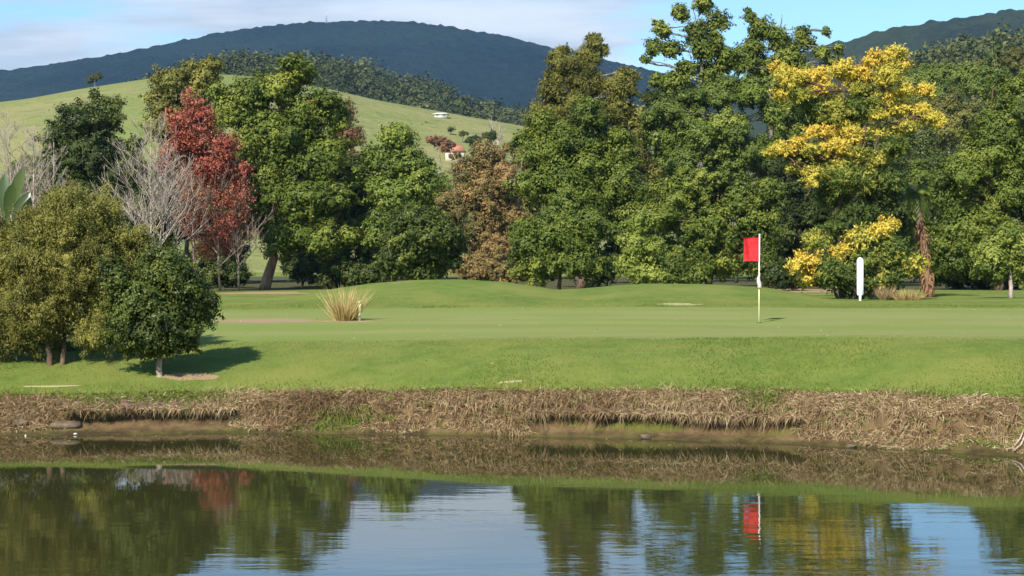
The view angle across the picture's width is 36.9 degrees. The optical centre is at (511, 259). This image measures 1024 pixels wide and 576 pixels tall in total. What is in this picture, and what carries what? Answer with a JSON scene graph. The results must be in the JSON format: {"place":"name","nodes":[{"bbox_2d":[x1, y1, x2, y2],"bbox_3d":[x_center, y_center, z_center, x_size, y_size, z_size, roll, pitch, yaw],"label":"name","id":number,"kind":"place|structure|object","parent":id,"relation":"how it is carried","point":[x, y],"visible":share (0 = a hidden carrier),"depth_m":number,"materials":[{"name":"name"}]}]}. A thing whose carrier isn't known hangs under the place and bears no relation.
{"place":"outdoors","nodes":[
{"label":"outdoors","id":0,"kind":"place"},
{"bbox_2d":[0,20,697,126],"bbox_3d":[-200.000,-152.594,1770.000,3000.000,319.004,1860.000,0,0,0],"label":"mountain","id":1,"kind":"structure","parent":0,"point":[509,70],"depth_m":1755.02,"materials":[{"name":"blue"}]},
{"bbox_2d":[0,75,846,271],"bbox_3d":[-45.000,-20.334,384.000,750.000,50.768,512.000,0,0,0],"label":"hill","id":2,"kind":"structure","parent":0,"point":[370,114],"depth_m":317.33,"materials":[{"name":"green plant"}]},
{"bbox_2d":[85,72,102,86],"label":"tree","id":3,"kind":"object","parent":2,"relation":"on","point":[92,78],"visible":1,"depth_m":371.58,"materials":[{"name":"green plant"}]},
{"bbox_2d":[425,135,456,174],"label":"tree","id":4,"kind":"object","parent":2,"relation":"on","point":[443,144],"visible":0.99,"depth_m":249.46,"materials":[{"name":"orange plant"}]},
{"bbox_2d":[433,113,448,118],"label":"shed","id":5,"kind":"structure","parent":2,"relation":"on","point":[441,115],"depth_m":348.50,"materials":[{"name":"white"}]},
{"bbox_2d":[448,126,455,134],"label":"bush","id":6,"kind":"object","parent":2,"relation":"on","point":[450,129],"visible":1,"depth_m":319.47,"materials":[{"name":"green plant"}]},
{"bbox_2d":[458,131,468,142],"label":"bush","id":7,"kind":"object","parent":2,"relation":"on","point":[462,133],"visible":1,"depth_m":309.48,"materials":[{"name":"green plant"}]},
{"bbox_2d":[464,128,496,146],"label":"bush","id":8,"kind":"object","parent":2,"relation":"on","point":[491,135],"visible":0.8,"depth_m":249.39,"materials":[{"name":"green plant"}]},
{"bbox_2d":[488,115,504,152],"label":"bare tree","id":9,"kind":"object","parent":2,"relation":"on","point":[498,134],"visible":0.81,"depth_m":299.79,"materials":[{"name":"grey wood"}]},
{"bbox_2d":[888,63,926,119],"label":"tree","id":10,"kind":"object","parent":2,"relation":"on","point":[914,97],"visible":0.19,"depth_m":238.65,"materials":[{"name":"green plant"}]},
{"bbox_2d":[901,58,985,152],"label":"tree","id":11,"kind":"object","parent":2,"relation":"on","point":[963,78],"visible":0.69,"depth_m":213.60,"materials":[{"name":"green plant"}]},
{"bbox_2d":[975,41,1023,76],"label":"tree","id":12,"kind":"object","parent":2,"relation":"on","point":[1012,57],"visible":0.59,"depth_m":249.07,"materials":[{"name":"green plant"}]},
{"bbox_2d":[445,145,465,161],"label":"house","id":13,"kind":"structure","parent":0,"point":[460,149],"depth_m":283.00,"materials":[{"name":"paint"}]},
{"bbox_2d":[0,433,1023,575],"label":"pond water","id":14,"kind":"structure","parent":0,"point":[266,504],"depth_m":18.87,"materials":[{"name":"liquid"}]},
{"bbox_2d":[0,272,1023,456],"bbox_3d":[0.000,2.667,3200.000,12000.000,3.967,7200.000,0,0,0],"label":"ground","id":15,"kind":"structure","parent":0,"point":[259,326],"depth_m":29.72,"materials":[{"name":"green plant"}]},
{"bbox_2d":[0,168,30,224],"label":"banana plant","id":16,"kind":"object","parent":15,"relation":"on","point":[10,196],"visible":0.34,"depth_m":43.85,"materials":[{"name":"green plant"}]},
{"bbox_2d":[12,419,29,426],"bbox_3d":[-8.623,2.895,27.058,0.310,0.164,0.350,0,0,0],"label":"stone","id":17,"kind":"object","parent":15,"relation":"on","point":[22,424],"visible":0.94,"depth_m":26.94,"materials":[{"name":"stone"}]},
{"bbox_2d":[0,151,78,226],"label":"tree","id":18,"kind":"object","parent":15,"relation":"on","point":[23,159],"visible":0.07,"depth_m":110.61,"materials":[{"name":"green plant"}]},
{"bbox_2d":[0,105,101,226],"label":"bare tree","id":19,"kind":"object","parent":15,"relation":"on","point":[32,175],"visible":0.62,"depth_m":68.00,"materials":[{"name":"silver plant"}]},
{"bbox_2d":[31,142,85,201],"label":"bare tree","id":20,"kind":"object","parent":15,"relation":"on","point":[54,168],"visible":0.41,"depth_m":71.89,"materials":[{"name":"silver plant"}]},
{"bbox_2d":[1,338,116,351],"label":"shrub","id":21,"kind":"object","parent":15,"relation":"on","point":[69,347],"visible":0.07,"depth_m":31.49,"materials":[{"name":"green plant"}]},
{"bbox_2d":[50,421,81,429],"bbox_3d":[-7.830,2.926,27.006,0.551,0.170,0.401,0,0,0],"label":"stone","id":22,"kind":"object","parent":15,"relation":"on","point":[60,425],"visible":0.94,"depth_m":26.84,"materials":[{"name":"grey stone"}]},
{"bbox_2d":[0,175,158,365],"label":"shrub","id":23,"kind":"object","parent":15,"relation":"on","point":[46,274],"visible":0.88,"depth_m":29.68,"materials":[{"name":"green plant"}]},
{"bbox_2d":[26,87,198,246],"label":"tree","id":24,"kind":"object","parent":15,"relation":"on","point":[88,147],"visible":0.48,"depth_m":90.97,"materials":[{"name":"green plant"}]},
{"bbox_2d":[58,398,233,414],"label":"dry grass","id":25,"kind":"structure","parent":15,"relation":"on","point":[138,403],"depth_m":27.43,"materials":[{"name":"dry grass"},{"name":"soil"}]},
{"bbox_2d":[92,112,210,248],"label":"bare tree","id":26,"kind":"object","parent":15,"relation":"on","point":[158,205],"visible":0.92,"depth_m":70.75,"materials":[{"name":"silver plant"}]},
{"bbox_2d":[120,170,192,278],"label":"tree","id":27,"kind":"object","parent":15,"relation":"on","point":[157,241],"visible":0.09,"depth_m":106.73,"materials":[{"name":"green plant"}]},
{"bbox_2d":[90,234,224,376],"bbox_3d":[-6.639,0.942,28.878,2.517,2.843,1.705,0,0,-25],"label":"shrub","id":28,"kind":"object","parent":15,"relation":"on","point":[166,304],"visible":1,"depth_m":28.59,"materials":[{"name":"green plant"}]},
{"bbox_2d":[134,53,231,259],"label":"tree","id":29,"kind":"object","parent":15,"relation":"on","point":[169,84],"visible":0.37,"depth_m":97.20,"materials":[{"name":"green plant"}]},
{"bbox_2d":[134,85,273,290],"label":"tree","id":30,"kind":"object","parent":15,"relation":"on","point":[187,138],"visible":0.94,"depth_m":74.41,"materials":[{"name":"red plant"}]},
{"bbox_2d":[177,155,256,270],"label":"tree","id":31,"kind":"object","parent":15,"relation":"on","point":[243,254],"visible":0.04,"depth_m":105.73,"materials":[{"name":"green plant"}]},
{"bbox_2d":[189,251,256,287],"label":"bush","id":32,"kind":"object","parent":15,"relation":"on","point":[228,274],"visible":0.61,"depth_m":83.24,"materials":[{"name":"green plant"}]},
{"bbox_2d":[204,51,363,289],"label":"tree","id":33,"kind":"object","parent":15,"relation":"on","point":[285,139],"visible":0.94,"depth_m":78.11,"materials":[{"name":"green plant"}]},
{"bbox_2d":[278,252,348,286],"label":"bush","id":34,"kind":"object","parent":15,"relation":"on","point":[301,268],"visible":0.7,"depth_m":85.50,"materials":[{"name":"green plant"}]},
{"bbox_2d":[291,150,380,264],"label":"tree","id":35,"kind":"object","parent":15,"relation":"on","point":[356,210],"visible":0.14,"depth_m":86.02,"materials":[{"name":"green plant"}]},
{"bbox_2d":[317,285,375,320],"bbox_3d":[-4.159,1.022,38.296,1.783,1.073,1.669,0,0,0],"label":"grass tussock","id":36,"kind":"object","parent":15,"relation":"on","point":[341,311],"depth_m":38.13,"materials":[{"name":"beige plant"}]},
{"bbox_2d":[334,96,365,248],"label":"tree","id":37,"kind":"object","parent":15,"relation":"on","point":[351,131],"visible":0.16,"depth_m":102.60,"materials":[{"name":"green plant"}]},
{"bbox_2d":[313,254,398,288],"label":"bush","id":38,"kind":"object","parent":15,"relation":"on","point":[348,273],"visible":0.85,"depth_m":79.20,"materials":[{"name":"green plant"}]},
{"bbox_2d":[358,301,361,320],"bbox_3d":[-3.780,1.327,38.200,0.085,0.558,0.085,0,0,-22],"label":"stake","id":39,"kind":"object","parent":15,"relation":"on","point":[359,315],"visible":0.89,"depth_m":38.17,"materials":[{"name":"beige wood"}]},
{"bbox_2d":[345,119,448,281],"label":"tree","id":40,"kind":"object","parent":15,"relation":"on","point":[389,179],"visible":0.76,"depth_m":79.31,"materials":[{"name":"green plant"}]},
{"bbox_2d":[371,202,472,279],"bbox_3d":[-3.784,-0.367,64.029,4.004,4.055,3.520,0,0,24],"label":"shrub","id":41,"kind":"object","parent":15,"relation":"on","point":[422,242],"visible":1,"depth_m":63.36,"materials":[{"name":"green plant"}]},
{"bbox_2d":[399,171,457,276],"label":"tree","id":42,"kind":"object","parent":15,"relation":"on","point":[445,188],"visible":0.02,"depth_m":116.80,"materials":[{"name":"green plant"}]},
{"bbox_2d":[430,136,529,279],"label":"tree","id":43,"kind":"object","parent":15,"relation":"on","point":[477,192],"visible":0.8,"depth_m":110.94,"materials":[{"name":"brown plant"}]},
{"bbox_2d":[455,254,525,283],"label":"bush","id":44,"kind":"object","parent":15,"relation":"on","point":[484,269],"visible":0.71,"depth_m":89.44,"materials":[{"name":"brown plant"}]},
{"bbox_2d":[0,381,1023,453],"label":"bank grass","id":45,"kind":"structure","parent":15,"relation":"on","point":[259,401],"depth_m":26.76,"materials":[{"name":"brown plant"}]},
{"bbox_2d":[494,129,551,257],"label":"tree","id":46,"kind":"object","parent":15,"relation":"on","point":[539,207],"visible":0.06,"depth_m":119.12,"materials":[{"name":"green plant"}]},
{"bbox_2d":[504,203,614,289],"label":"shrub","id":47,"kind":"object","parent":15,"relation":"on","point":[547,246],"visible":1,"depth_m":69.16,"materials":[{"name":"green plant"}]},
{"bbox_2d":[502,93,660,288],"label":"tree","id":48,"kind":"object","parent":15,"relation":"on","point":[571,162],"visible":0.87,"depth_m":79.95,"materials":[{"name":"green plant"}]},
{"bbox_2d":[520,32,647,284],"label":"tree","id":49,"kind":"object","parent":15,"relation":"on","point":[576,73],"visible":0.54,"depth_m":92.34,"materials":[{"name":"green plant"}]},
{"bbox_2d":[587,239,622,286],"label":"bush","id":50,"kind":"object","parent":15,"relation":"on","point":[606,276],"visible":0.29,"depth_m":81.36,"materials":[{"name":"green plant"}]},
{"bbox_2d":[602,102,667,238],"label":"tree","id":51,"kind":"object","parent":15,"relation":"on","point":[632,124],"visible":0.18,"depth_m":111.37,"materials":[{"name":"green plant"}]},
{"bbox_2d":[612,207,669,283],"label":"shrub","id":52,"kind":"object","parent":15,"relation":"on","point":[637,261],"visible":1,"depth_m":65.64,"materials":[{"name":"green plant"}]},
{"bbox_2d":[640,434,651,438],"bbox_3d":[2.277,3.020,26.101,0.199,0.090,0.159,0,0,0],"label":"stone","id":53,"kind":"object","parent":15,"relation":"on","point":[645,436],"visible":1,"depth_m":26.04,"materials":[{"name":"grey stone"}]},
{"bbox_2d":[538,397,789,419],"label":"bank","id":54,"kind":"structure","parent":15,"relation":"on","point":[647,410],"depth_m":26.46,"materials":[{"name":"dry grass"},{"name":"brown plant"}]},
{"bbox_2d":[653,251,713,283],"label":"bush","id":55,"kind":"object","parent":15,"relation":"on","point":[678,271],"visible":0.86,"depth_m":71.64,"materials":[{"name":"green plant"}]},
{"bbox_2d":[639,0,745,280],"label":"tree","id":56,"kind":"object","parent":15,"relation":"on","point":[705,44],"visible":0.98,"depth_m":107.58,"materials":[{"name":"green plant"}]},
{"bbox_2d":[637,79,751,205],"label":"tree","id":57,"kind":"object","parent":15,"relation":"on","point":[653,97],"visible":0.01,"depth_m":115.58,"materials":[{"name":"green plant"}]},
{"bbox_2d":[637,158,787,283],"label":"tree","id":58,"kind":"object","parent":15,"relation":"on","point":[709,234],"visible":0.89,"depth_m":77.33,"materials":[{"name":"green plant"}]},
{"bbox_2d":[634,69,799,282],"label":"tree","id":59,"kind":"object","parent":15,"relation":"on","point":[685,134],"visible":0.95,"depth_m":99.30,"materials":[{"name":"green plant"}]},
{"bbox_2d":[743,234,761,322],"bbox_3d":[5.789,0.516,36.992,0.454,2.247,0.120,0,0,-3],"label":"golf flag","id":60,"kind":"object","parent":15,"relation":"on","point":[751,248],"visible":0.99,"depth_m":36.98,"materials":[{"name":"red fabric"}]},
{"bbox_2d":[748,255,801,290],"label":"bush","id":61,"kind":"object","parent":15,"relation":"on","point":[778,275],"visible":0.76,"depth_m":73.68,"materials":[{"name":"green plant"}]},
{"bbox_2d":[745,71,824,257],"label":"tree","id":62,"kind":"object","parent":15,"relation":"on","point":[795,127],"visible":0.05,"depth_m":117.58,"materials":[{"name":"green plant"}]},
{"bbox_2d":[732,7,845,140],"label":"tree","id":63,"kind":"object","parent":15,"relation":"on","point":[786,47],"visible":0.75,"depth_m":113.65,"materials":[{"name":"green plant"}]},
{"bbox_2d":[738,155,942,286],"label":"tree","id":64,"kind":"object","parent":15,"relation":"on","point":[802,214],"visible":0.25,"depth_m":87.21,"materials":[{"name":"green plant"}]},
{"bbox_2d":[782,118,912,249],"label":"tree","id":65,"kind":"object","parent":15,"relation":"on","point":[869,142],"visible":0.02,"depth_m":94.74,"materials":[{"name":"green plant"}]},
{"bbox_2d":[846,444,856,447],"bbox_3d":[5.497,3.039,24.879,0.181,0.092,0.140,0,0,0],"label":"stone","id":66,"kind":"object","parent":15,"relation":"on","point":[851,446],"visible":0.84,"depth_m":24.83,"materials":[{"name":"grey stone"}]},
{"bbox_2d":[761,43,948,297],"bbox_3d":[13.156,-3.357,59.051,7.286,10.053,3.529,0,0,0],"label":"tree","id":67,"kind":"object","parent":15,"relation":"on","point":[836,116],"visible":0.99,"depth_m":58.73,"materials":[{"name":"yellow plant"}]},
{"bbox_2d":[783,214,934,299],"bbox_3d":[12.563,0.048,56.168,5.502,3.431,2.428,0,0,0],"label":"shrub","id":68,"kind":"object","parent":15,"relation":"on","point":[891,261],"visible":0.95,"depth_m":55.77,"materials":[{"name":"yellow plant"}]},
{"bbox_2d":[857,257,863,300],"bbox_3d":[11.900,0.728,52.500,0.221,1.587,0.090,0,0,0],"label":"marker post","id":69,"kind":"object","parent":15,"relation":"on","point":[860,276],"visible":0.84,"depth_m":52.48,"materials":[{"name":"white paint"}]},
{"bbox_2d":[874,285,899,299],"bbox_3d":[13.452,1.149,55.303,1.193,0.690,1.154,0,0,0],"label":"grass tussock","id":70,"kind":"object","parent":15,"relation":"on","point":[880,295],"depth_m":55.20,"materials":[{"name":"beige plant"}]},
{"bbox_2d":[886,287,926,299],"bbox_3d":[14.158,1.214,55.032,1.697,0.563,1.562,0,0,0],"label":"grass tussock","id":71,"kind":"object","parent":15,"relation":"on","point":[904,296],"depth_m":54.83,"materials":[{"name":"beige plant"}]},
{"bbox_2d":[893,182,934,296],"bbox_3d":[15.848,-0.567,61.279,1.994,5.103,2.168,0,0,34],"label":"trunk","id":72,"kind":"object","parent":15,"relation":"on","point":[928,286],"visible":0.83,"depth_m":60.88,"materials":[{"name":"brown plant"}]},
{"bbox_2d":[892,124,958,174],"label":"tree","id":73,"kind":"object","parent":15,"relation":"on","point":[920,146],"visible":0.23,"depth_m":169.46,"materials":[{"name":"green plant"}]},
{"bbox_2d":[895,150,964,282],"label":"tree","id":74,"kind":"object","parent":15,"relation":"on","point":[918,171],"visible":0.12,"depth_m":99.29,"materials":[{"name":"green plant"}]},
{"bbox_2d":[906,85,983,160],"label":"tree","id":75,"kind":"object","parent":15,"relation":"on","point":[959,116],"visible":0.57,"depth_m":183.07,"materials":[{"name":"green plant"}]},
{"bbox_2d":[912,65,1023,289],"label":"tree","id":76,"kind":"object","parent":15,"relation":"on","point":[987,171],"visible":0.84,"depth_m":76.20,"materials":[{"name":"green plant"}]},
{"bbox_2d":[934,265,1006,288],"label":"bush","id":77,"kind":"object","parent":15,"relation":"on","point":[981,284],"visible":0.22,"depth_m":79.34,"materials":[{"name":"green plant"}]},
{"bbox_2d":[975,44,1012,103],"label":"tree","id":78,"kind":"object","parent":15,"relation":"on","point":[985,71],"visible":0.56,"depth_m":164.53,"materials":[{"name":"green plant"}]},
{"bbox_2d":[969,219,1023,297],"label":"tree","id":79,"kind":"object","parent":15,"relation":"on","point":[997,262],"visible":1,"depth_m":56.63,"materials":[{"name":"green plant"}]},
{"bbox_2d":[1004,276,1023,287],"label":"bush","id":80,"kind":"object","parent":15,"relation":"on","point":[1007,284],"visible":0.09,"depth_m":81.77,"materials":[{"name":"green plant"}]},
{"bbox_2d":[0,0,1023,79],"label":"sky","id":81,"kind":"structure","parent":0,"point":[32,32],"materials":[{"name":"blue"}]},
{"bbox_2d":[78,307,1023,450],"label":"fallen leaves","id":82,"kind":"object","parent":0,"point":[667,339],"depth_m":28.16,"materials":[{"name":"brown plant"}]},
{"bbox_2d":[607,9,1023,171],"bbox_3d":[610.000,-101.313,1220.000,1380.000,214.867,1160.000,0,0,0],"label":"mountain","id":83,"kind":"structure","parent":0,"point":[914,37],"depth_m":1196.65,"materials":[{"name":"blue"}]},
{"bbox_3d":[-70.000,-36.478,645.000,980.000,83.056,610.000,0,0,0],"label":"hill","id":84,"kind":"structure","parent":0,"visible":0},
{"bbox_2d":[125,48,613,129],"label":"forest","id":85,"kind":"object","parent":84,"relation":"on","point":[337,74],"visible":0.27,"depth_m":599.46,"materials":[{"name":"green plant"}]},
{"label":"hill","id":86,"kind":"structure","parent":0,"visible":0},
{"bbox_2d":[805,18,1023,222],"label":"forest","id":87,"kind":"object","parent":86,"relation":"on","point":[957,52],"visible":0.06,"depth_m":391.90,"materials":[{"name":"green plant"}]}
]}

